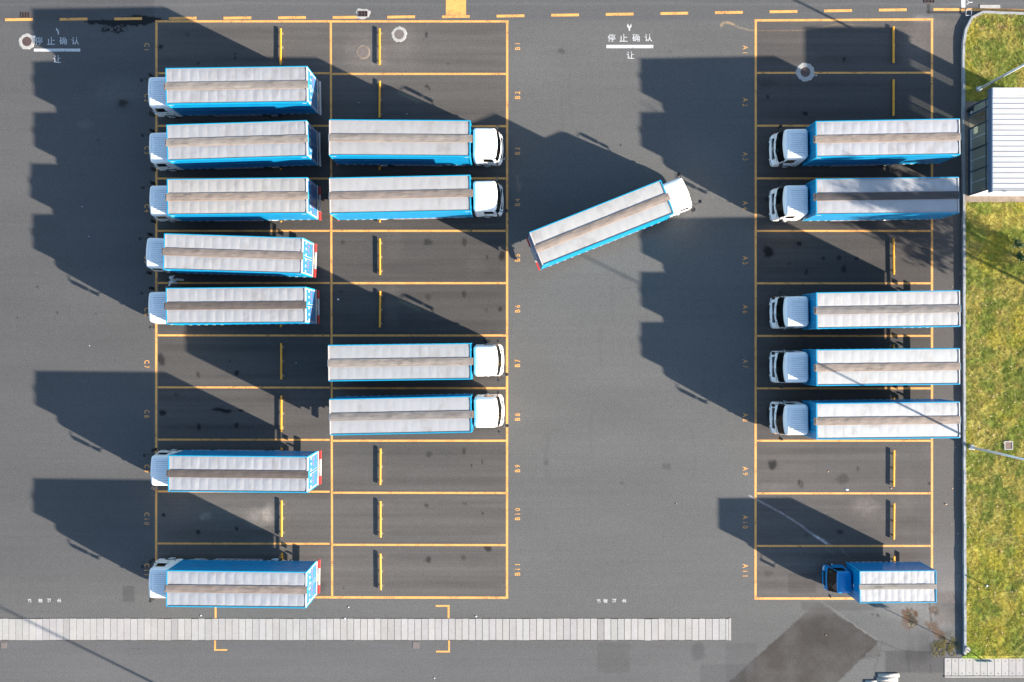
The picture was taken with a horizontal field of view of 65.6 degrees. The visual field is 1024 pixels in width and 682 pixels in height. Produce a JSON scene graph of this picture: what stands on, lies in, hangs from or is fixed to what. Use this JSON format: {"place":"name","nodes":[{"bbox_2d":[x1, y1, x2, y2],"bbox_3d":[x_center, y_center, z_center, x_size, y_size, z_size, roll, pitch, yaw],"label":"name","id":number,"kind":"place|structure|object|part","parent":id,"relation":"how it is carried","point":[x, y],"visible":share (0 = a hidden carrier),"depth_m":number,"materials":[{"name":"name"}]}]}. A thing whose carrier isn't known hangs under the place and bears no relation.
{"place":"outdoors","nodes":[
{"label":"outdoors","id":0,"kind":"place"},
{"bbox_2d":[0,0,1023,681],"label":"ground","id":1,"kind":"structure","parent":0,"point":[630,404],"depth_m":58.30,"materials":[{"name":"grey asphalt"}]},
{"bbox_2d":[1,642,6,647],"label":"service cover","id":2,"kind":"object","parent":1,"relation":"on","point":[3,644],"visible":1,"depth_m":58.29,"materials":[{"name":"concrete"}]},
{"bbox_2d":[21,13,29,17],"bbox_3d":[-35.684,-23.895,58.283,0.662,0.034,0.382,0,90,0],"label":"drain grate","id":3,"kind":"object","parent":1,"relation":"on","point":[25,15],"visible":1,"depth_m":58.28,"materials":[{"name":"metal"}]},
{"bbox_2d":[19,33,34,48],"bbox_3d":[-35.580,-21.986,58.291,1.236,0.012,1.179,0,90,0],"label":"manhole","id":4,"kind":"object","parent":1,"relation":"on","point":[26,41],"visible":1,"depth_m":58.29,"materials":[{"name":"metal"}]},
{"bbox_2d":[138,232,316,277],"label":"box truck","id":5,"kind":"object","parent":1,"relation":"on","point":[231,255],"visible":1,"depth_m":54.52,"materials":[{"name":"white paint"}]},
{"bbox_3d":[-14.418,-5.241,55.902,0.066,2.515,1.163,2,90,0],"label":"rear door","id":6,"kind":"part","parent":5,"relation":"part of","materials":[{"name":"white metal"}]},
{"bbox_3d":[-14.380,-6.427,55.902,0.066,2.515,1.163,2,90,0],"label":"rear door","id":7,"kind":"part","parent":5,"relation":"part of","materials":[{"name":"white metal"}]},
{"bbox_2d":[140,286,319,327],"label":"box truck","id":8,"kind":"object","parent":1,"relation":"on","point":[234,306],"visible":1,"depth_m":54.52,"materials":[{"name":"white paint"}]},
{"bbox_3d":[-14.181,-3.062,55.902,0.066,2.515,1.163,0,90,0],"label":"rear door","id":9,"kind":"part","parent":8,"relation":"part of","materials":[{"name":"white metal"}]},
{"bbox_3d":[-14.171,-1.875,55.902,0.066,2.515,1.163,0,90,0],"label":"rear door","id":10,"kind":"part","parent":8,"relation":"part of","materials":[{"name":"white metal"}]},
{"bbox_2d":[140,66,320,118],"bbox_3d":[-20.076,-17.525,56.379,12.417,3.843,2.940,-1,90,0],"label":"box truck","id":11,"kind":"object","parent":1,"relation":"on","point":[270,91],"visible":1,"depth_m":54.53,"materials":[{"name":"white paint"}]},
{"bbox_3d":[-24.897,-16.352,56.310,0.784,0.688,0.048,-1,90,0],"label":"side window","id":12,"kind":"part","parent":11,"relation":"part of","materials":[{"name":"black glass"}]},
{"bbox_3d":[-14.064,-18.209,55.902,0.066,2.515,1.163,-1,90,0],"label":"rear door","id":13,"kind":"part","parent":11,"relation":"part of","materials":[{"name":"white metal"}]},
{"bbox_3d":[-14.046,-17.022,55.902,0.066,2.515,1.163,-1,90,0],"label":"rear door","id":14,"kind":"part","parent":11,"relation":"part of","materials":[{"name":"white metal"}]},
{"bbox_2d":[141,557,319,607],"bbox_3d":[-20.093,17.017,56.379,12.296,3.843,2.940,1,90,0],"label":"box truck","id":15,"kind":"object","parent":1,"relation":"on","point":[235,583],"visible":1,"depth_m":54.53,"materials":[{"name":"white paint"}]},
{"bbox_3d":[-24.858,15.863,56.310,0.785,0.688,0.048,1,90,0],"label":"side window","id":16,"kind":"part","parent":15,"relation":"part of","materials":[{"name":"black glass"}]},
{"bbox_3d":[-14.125,16.492,55.902,0.066,2.515,1.163,1,90,0],"label":"rear door","id":17,"kind":"part","parent":15,"relation":"part of","materials":[{"name":"white metal"}]},
{"bbox_3d":[-14.139,17.679,55.902,0.066,2.515,1.163,1,90,0],"label":"rear door","id":18,"kind":"part","parent":15,"relation":"part of","materials":[{"name":"white metal"}]},
{"bbox_2d":[141,120,320,171],"bbox_3d":[-20.048,-13.708,56.379,12.314,3.842,2.940,-2,90,0],"label":"box truck","id":19,"kind":"object","parent":1,"relation":"on","point":[239,145],"visible":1,"depth_m":54.53,"materials":[{"name":"white paint"}]},
{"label":"rear door","id":20,"kind":"part","parent":19,"relation":"part of","materials":[{"name":"white metal"}]},
{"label":"rear door","id":21,"kind":"part","parent":19,"relation":"part of","materials":[{"name":"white metal"}]},
{"bbox_2d":[141,177,320,223],"bbox_3d":[-20.034,-9.909,56.379,12.303,3.843,2.940,-1,90,0],"label":"box truck","id":22,"kind":"object","parent":1,"relation":"on","point":[242,199],"visible":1,"depth_m":54.52,"materials":[{"name":"white paint"}]},
{"bbox_3d":[-24.801,-8.749,56.310,0.785,0.688,0.048,-1,90,0],"label":"side window","id":23,"kind":"part","parent":22,"relation":"part of","materials":[{"name":"black glass"}]},
{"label":"rear door","id":24,"kind":"part","parent":22,"relation":"part of","materials":[{"name":"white metal"}]},
{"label":"rear door","id":25,"kind":"part","parent":22,"relation":"part of","materials":[{"name":"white metal"}]},
{"bbox_2d":[142,448,321,492],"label":"box truck","id":26,"kind":"object","parent":1,"relation":"on","point":[253,471],"visible":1,"depth_m":54.52,"materials":[{"name":"white paint"}]},
{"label":"rear door","id":27,"kind":"part","parent":26,"relation":"part of","materials":[{"name":"white metal"}]},
{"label":"rear door","id":28,"kind":"part","parent":26,"relation":"part of","materials":[{"name":"white metal"}]},
{"bbox_2d":[280,395,283,431],"bbox_3d":[-16.830,5.322,58.214,0.258,0.172,2.660,0,90,0],"label":"wheel stop","id":29,"kind":"object","parent":1,"relation":"on","point":[281,413],"visible":1,"depth_m":58.13,"materials":[{"name":"yellow metal"}]},
{"bbox_2d":[280,343,283,378],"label":"wheel stop","id":30,"kind":"object","parent":1,"relation":"on","point":[281,361],"visible":1,"depth_m":58.13,"materials":[{"name":"yellow metal"}]},
{"bbox_2d":[280,28,283,64],"bbox_3d":[-16.882,-21.547,58.214,0.247,0.172,2.660,0,90,0],"label":"wheel stop","id":31,"kind":"object","parent":1,"relation":"on","point":[281,46],"visible":1,"depth_m":58.16,"materials":[{"name":"yellow metal"}]},
{"bbox_2d":[281,500,283,536],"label":"wheel stop","id":32,"kind":"object","parent":1,"relation":"on","point":[282,519],"visible":1,"depth_m":58.19,"materials":[{"name":"yellow metal"}]},
{"bbox_2d":[155,20,508,598],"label":"bay lines","id":33,"kind":"object","parent":1,"relation":"on","point":[332,388],"visible":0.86,"depth_m":58.30,"materials":[{"name":"yellow paint"}]},
{"bbox_2d":[214,605,449,651],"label":"corner marks","id":34,"kind":"object","parent":1,"relation":"on","point":[215,649],"visible":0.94,"depth_m":58.30,"materials":[{"name":"yellow paint"}]},
{"bbox_2d":[356,45,369,59],"bbox_3d":[-10.931,-21.191,58.291,1.078,0.012,1.113,0,90,0],"label":"manhole","id":35,"kind":"object","parent":1,"relation":"on","point":[363,51],"visible":1,"depth_m":58.29,"materials":[{"name":"metal"}]},
{"bbox_2d":[356,8,370,18],"bbox_3d":[-10.911,-24.002,58.283,1.107,0.034,0.805,0,90,0],"label":"drain grate","id":36,"kind":"object","parent":1,"relation":"on","point":[362,13],"visible":1,"depth_m":58.29,"materials":[{"name":"metal"}]},
{"bbox_2d":[0,618,728,639],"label":"slab path","id":37,"kind":"structure","parent":1,"relation":"on","point":[322,629],"depth_m":58.28,"materials":[{"name":"concrete"}]},
{"bbox_2d":[729,618,730,639],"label":"end kerb","id":38,"kind":"structure","parent":37,"relation":"on","point":[729,628],"depth_m":58.27,"materials":[{"name":"concrete"}]},
{"bbox_2d":[378,81,381,116],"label":"wheel stop","id":39,"kind":"object","parent":1,"relation":"on","point":[380,99],"visible":1,"depth_m":58.14,"materials":[{"name":"yellow metal"}]},
{"bbox_2d":[378,28,381,64],"bbox_3d":[-9.640,-21.547,58.214,0.268,0.172,2.660,0,90,0],"label":"wheel stop","id":40,"kind":"object","parent":1,"relation":"on","point":[380,47],"visible":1,"depth_m":58.13,"materials":[{"name":"yellow metal"}]},
{"bbox_2d":[379,501,382,537],"bbox_3d":[-9.567,13.051,58.214,0.265,0.172,2.660,0,90,0],"label":"wheel stop","id":41,"kind":"object","parent":1,"relation":"on","point":[380,518],"visible":1,"depth_m":58.14,"materials":[{"name":"yellow metal"}]},
{"bbox_2d":[379,449,382,484],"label":"wheel stop","id":42,"kind":"object","parent":1,"relation":"on","point":[380,466],"visible":1,"depth_m":58.13,"materials":[{"name":"yellow metal"}]},
{"bbox_2d":[379,291,382,326],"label":"wheel stop","id":43,"kind":"object","parent":1,"relation":"on","point":[380,309],"visible":1,"depth_m":58.13,"materials":[{"name":"yellow metal"}]},
{"bbox_2d":[379,238,382,274],"bbox_3d":[-9.610,-6.171,58.214,0.265,0.172,2.660,0,90,0],"label":"wheel stop","id":44,"kind":"object","parent":1,"relation":"on","point":[380,257],"visible":1,"depth_m":58.13,"materials":[{"name":"yellow metal"}]},
{"bbox_2d":[379,553,382,589],"bbox_3d":[-9.564,16.895,58.214,0.271,0.172,2.660,-1,90,0],"label":"wheel stop","id":45,"kind":"object","parent":1,"relation":"on","point":[381,571],"visible":1,"depth_m":58.14,"materials":[{"name":"yellow metal"}]},
{"bbox_2d":[391,26,406,41],"bbox_3d":[-8.275,-22.492,58.291,1.113,0.012,1.157,40,90,0],"label":"manhole","id":46,"kind":"object","parent":1,"relation":"on","point":[399,34],"visible":1,"depth_m":58.29,"materials":[{"name":"metal"}]},
{"bbox_2d":[413,642,419,648],"bbox_3d":[-7.023,22.322,58.294,0.489,0.012,0.489,0,90,0],"label":"service cover","id":47,"kind":"object","parent":1,"relation":"on","point":[416,645],"visible":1,"depth_m":58.29,"materials":[{"name":"concrete"}]},
{"bbox_2d":[327,340,507,380],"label":"box truck","id":48,"kind":"object","parent":1,"relation":"on","point":[397,362],"visible":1,"depth_m":54.53,"materials":[{"name":"white paint"}]},
{"bbox_2d":[328,119,506,166],"bbox_3d":[-6.511,-13.914,56.379,12.386,3.843,2.940,0,90,0],"label":"box truck","id":49,"kind":"object","parent":1,"relation":"on","point":[384,143],"visible":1,"depth_m":54.53,"materials":[{"name":"white paint"}]},
{"bbox_2d":[328,175,507,220],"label":"box truck","id":50,"kind":"object","parent":1,"relation":"on","point":[411,197],"visible":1,"depth_m":54.53,"materials":[{"name":"white paint"}]},
{"bbox_2d":[329,390,508,434],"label":"box truck","id":51,"kind":"object","parent":1,"relation":"on","point":[406,414],"visible":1,"depth_m":54.53,"materials":[{"name":"white paint"}]},
{"bbox_2d":[33,0,964,50],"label":"white lines","id":52,"kind":"object","parent":1,"relation":"on","point":[651,46],"visible":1,"depth_m":58.30,"materials":[{"name":"paint"}]},
{"bbox_2d":[5,0,1023,20],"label":"dashed line","id":53,"kind":"object","parent":1,"relation":"on","point":[457,7],"visible":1,"depth_m":58.30,"materials":[{"name":"yellow paint"}]},
{"bbox_2d":[526,172,701,269],"bbox_3d":[7.262,-8.541,56.379,12.407,3.843,2.940,-22,90,0],"label":"box truck","id":54,"kind":"object","parent":1,"relation":"on","point":[606,222],"visible":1,"depth_m":54.53,"materials":[{"name":"white paint"}]},
{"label":"rear door","id":55,"kind":"part","parent":54,"relation":"part of","materials":[{"name":"white metal"}]},
{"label":"rear door","id":56,"kind":"part","parent":54,"relation":"part of","materials":[{"name":"white metal"}]},
{"bbox_2d":[633,34,639,41],"bbox_3d":[9.101,-22.244,58.296,0.540,0.001,0.560,0,90,0],"label":"painted character","id":57,"kind":"object","parent":1,"relation":"on","point":[637,39],"visible":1,"depth_m":58.30,"materials":[{"name":"white paint"}]},
{"bbox_2d":[796,63,814,81],"bbox_3d":[21.512,-19.721,58.291,1.394,0.012,1.384,0,90,0],"label":"manhole","id":58,"kind":"object","parent":1,"relation":"on","point":[805,71],"visible":1,"depth_m":58.29,"materials":[{"name":"metal"}]},
{"bbox_2d":[754,18,932,599],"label":"bay lines","id":59,"kind":"object","parent":1,"relation":"on","point":[755,453],"visible":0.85,"depth_m":58.30,"materials":[{"name":"yellow paint"}]},
{"bbox_2d":[768,177,959,222],"bbox_3d":[24.567,-9.931,56.379,12.500,3.843,2.940,-1,90,0],"label":"box truck","id":60,"kind":"object","parent":1,"relation":"on","point":[870,199],"visible":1,"depth_m":54.53,"materials":[{"name":"white paint"}]},
{"bbox_2d":[768,118,960,167],"bbox_3d":[24.600,-13.904,56.379,12.582,3.843,2.940,-1,90,0],"label":"box truck","id":61,"kind":"object","parent":1,"relation":"on","point":[884,143],"visible":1,"depth_m":54.53,"materials":[{"name":"white paint"}]},
{"bbox_2d":[768,398,960,439],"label":"box truck","id":62,"kind":"object","parent":1,"relation":"on","point":[877,419],"visible":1,"depth_m":54.53,"materials":[{"name":"white paint"}]},
{"bbox_2d":[768,346,960,387],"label":"box truck","id":63,"kind":"object","parent":1,"relation":"on","point":[879,366],"visible":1,"depth_m":54.53,"materials":[{"name":"white paint"}]},
{"bbox_2d":[768,290,960,332],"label":"box truck","id":64,"kind":"object","parent":1,"relation":"on","point":[866,310],"visible":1,"depth_m":54.52,"materials":[{"name":"white paint"}]},
{"bbox_2d":[822,561,936,602],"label":"truck","id":65,"kind":"object","parent":1,"relation":"on","point":[891,582],"visible":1,"depth_m":55.32,"materials":[{"name":"blue paint"}]},
{"bbox_3d":[23.367,16.316,56.800,0.848,0.540,0.068,0,90,0],"label":"side window","id":66,"kind":"part","parent":65,"relation":"part of","materials":[{"name":"black glass"}]},
{"bbox_2d":[876,678,897,680],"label":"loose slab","id":67,"kind":"structure","parent":1,"relation":"on","point":[886,679],"depth_m":58.23,"materials":[{"name":"concrete"}]},
{"bbox_2d":[892,26,894,62],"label":"wheel stop","id":68,"kind":"object","parent":1,"relation":"on","point":[893,44],"visible":1,"depth_m":58.14,"materials":[{"name":"yellow metal"}]},
{"bbox_2d":[892,79,894,115],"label":"wheel stop","id":69,"kind":"object","parent":1,"relation":"on","point":[893,97],"visible":1,"depth_m":58.14,"materials":[{"name":"yellow metal"}]},
{"bbox_2d":[892,238,895,274],"bbox_3d":[28.006,-6.183,58.214,0.272,0.172,2.660,-1,90,0],"label":"wheel stop","id":70,"kind":"object","parent":1,"relation":"on","point":[893,246],"visible":1,"depth_m":58.13,"materials":[{"name":"yellow metal"}]},
{"bbox_2d":[892,503,895,539],"bbox_3d":[28.020,13.206,58.214,0.261,0.172,2.660,1,90,0],"label":"wheel stop","id":71,"kind":"object","parent":1,"relation":"on","point":[893,520],"visible":1,"depth_m":58.13,"materials":[{"name":"yellow metal"}]},
{"bbox_2d":[892,450,895,486],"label":"wheel stop","id":72,"kind":"object","parent":1,"relation":"on","point":[893,468],"visible":1,"depth_m":58.13,"materials":[{"name":"yellow metal"}]},
{"bbox_2d":[924,0,934,2],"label":"drain grate","id":73,"kind":"object","parent":1,"relation":"on","point":[929,1],"visible":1,"depth_m":58.28,"materials":[{"name":"metal"}]},
{"bbox_2d":[945,658,1023,675],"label":"slab path","id":74,"kind":"structure","parent":1,"relation":"on","point":[973,667],"depth_m":58.28,"materials":[{"name":"concrete"}]},
{"bbox_2d":[945,676,1023,677],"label":"slab edging","id":75,"kind":"object","parent":1,"relation":"on","point":[984,676],"visible":1,"depth_m":58.25,"materials":[{"name":"concrete"}]},
{"bbox_2d":[980,5,999,7],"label":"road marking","id":76,"kind":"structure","parent":1,"relation":"on","point":[989,6],"depth_m":58.27,"materials":[{"name":"white paint"}]},
{"bbox_2d":[961,11,1023,654],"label":"kerb","id":77,"kind":"structure","parent":1,"relation":"on","point":[964,325],"depth_m":58.10,"materials":[{"name":"concrete"}]},
{"bbox_2d":[965,101,1023,201],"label":"booth pad","id":78,"kind":"object","parent":1,"relation":"on","point":[992,198],"visible":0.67,"depth_m":58.09,"materials":[{"name":"concrete"}]},
{"bbox_2d":[968,88,1023,195],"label":"guard booth","id":79,"kind":"object","parent":78,"relation":"on","point":[996,144],"visible":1,"depth_m":54.53,"materials":[{"name":"white metal"}]},
{"bbox_2d":[969,109,984,118],"bbox_3d":[33.802,-16.307,57.030,0.880,2.080,0.050,8,90,0],"label":"door leaf","id":80,"kind":"structure","parent":79,"relation":"in","point":[983,109],"depth_m":57.68,"materials":[{"name":"grey metal"}]},
{"bbox_2d":[968,97,987,195],"bbox_3d":[33.372,-13.841,56.515,0.090,3.150,6.476,0,90,0],"label":"window frame","id":81,"kind":"structure","parent":79,"relation":"in","point":[985,99],"depth_m":56.65,"materials":[{"name":"black metal"}]},
{"bbox_2d":[878,673,898,676],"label":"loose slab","id":82,"kind":"structure","parent":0,"point":[888,674],"depth_m":58.23,"materials":[{"name":"concrete"}]},
{"bbox_2d":[931,12,1023,659],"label":"lawn","id":83,"kind":"structure","parent":0,"point":[997,348],"depth_m":58.14,"materials":[{"name":"plant"}]},
{"bbox_2d":[964,647,991,661],"bbox_3d":[33.262,22.565,57.040,0.990,2.420,0.453,-23,90,0],"label":"sign post","id":84,"kind":"object","parent":83,"relation":"on","point":[968,649],"visible":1,"depth_m":56.24,"materials":[{"name":"metal"}]},
{"bbox_2d":[952,273,1022,651],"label":"fallen leaves","id":85,"kind":"object","parent":83,"relation":"on","point":[988,449],"visible":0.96,"depth_m":58.00,"materials":[{"name":"brown plant"}]},
{"bbox_2d":[969,445,1023,459],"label":"lamp post","id":86,"kind":"object","parent":83,"relation":"on","point":[972,447],"visible":1,"depth_m":55.43,"materials":[{"name":"grey metal"}]},
{"bbox_2d":[976,64,1023,91],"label":"lamp post","id":87,"kind":"object","parent":83,"relation":"on","point":[979,89],"visible":1,"depth_m":55.77,"materials":[{"name":"grey metal"}]},
{"bbox_2d":[1004,441,1012,449],"bbox_3d":[36.291,7.630,58.065,0.629,0.030,0.629,0,90,0],"label":"service cover","id":88,"kind":"object","parent":83,"relation":"on","point":[1008,445],"visible":1,"depth_m":58.07,"materials":[{"name":"concrete"}]},
{"bbox_2d":[1011,236,1023,248],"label":"shrub","id":89,"kind":"object","parent":83,"relation":"on","point":[1017,243],"visible":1,"depth_m":57.66,"materials":[{"name":"green plant"}]},
{"bbox_2d":[1015,249,1023,263],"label":"shrub","id":90,"kind":"object","parent":83,"relation":"on","point":[1019,255],"visible":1,"depth_m":57.65,"materials":[{"name":"green plant"}]}
]}

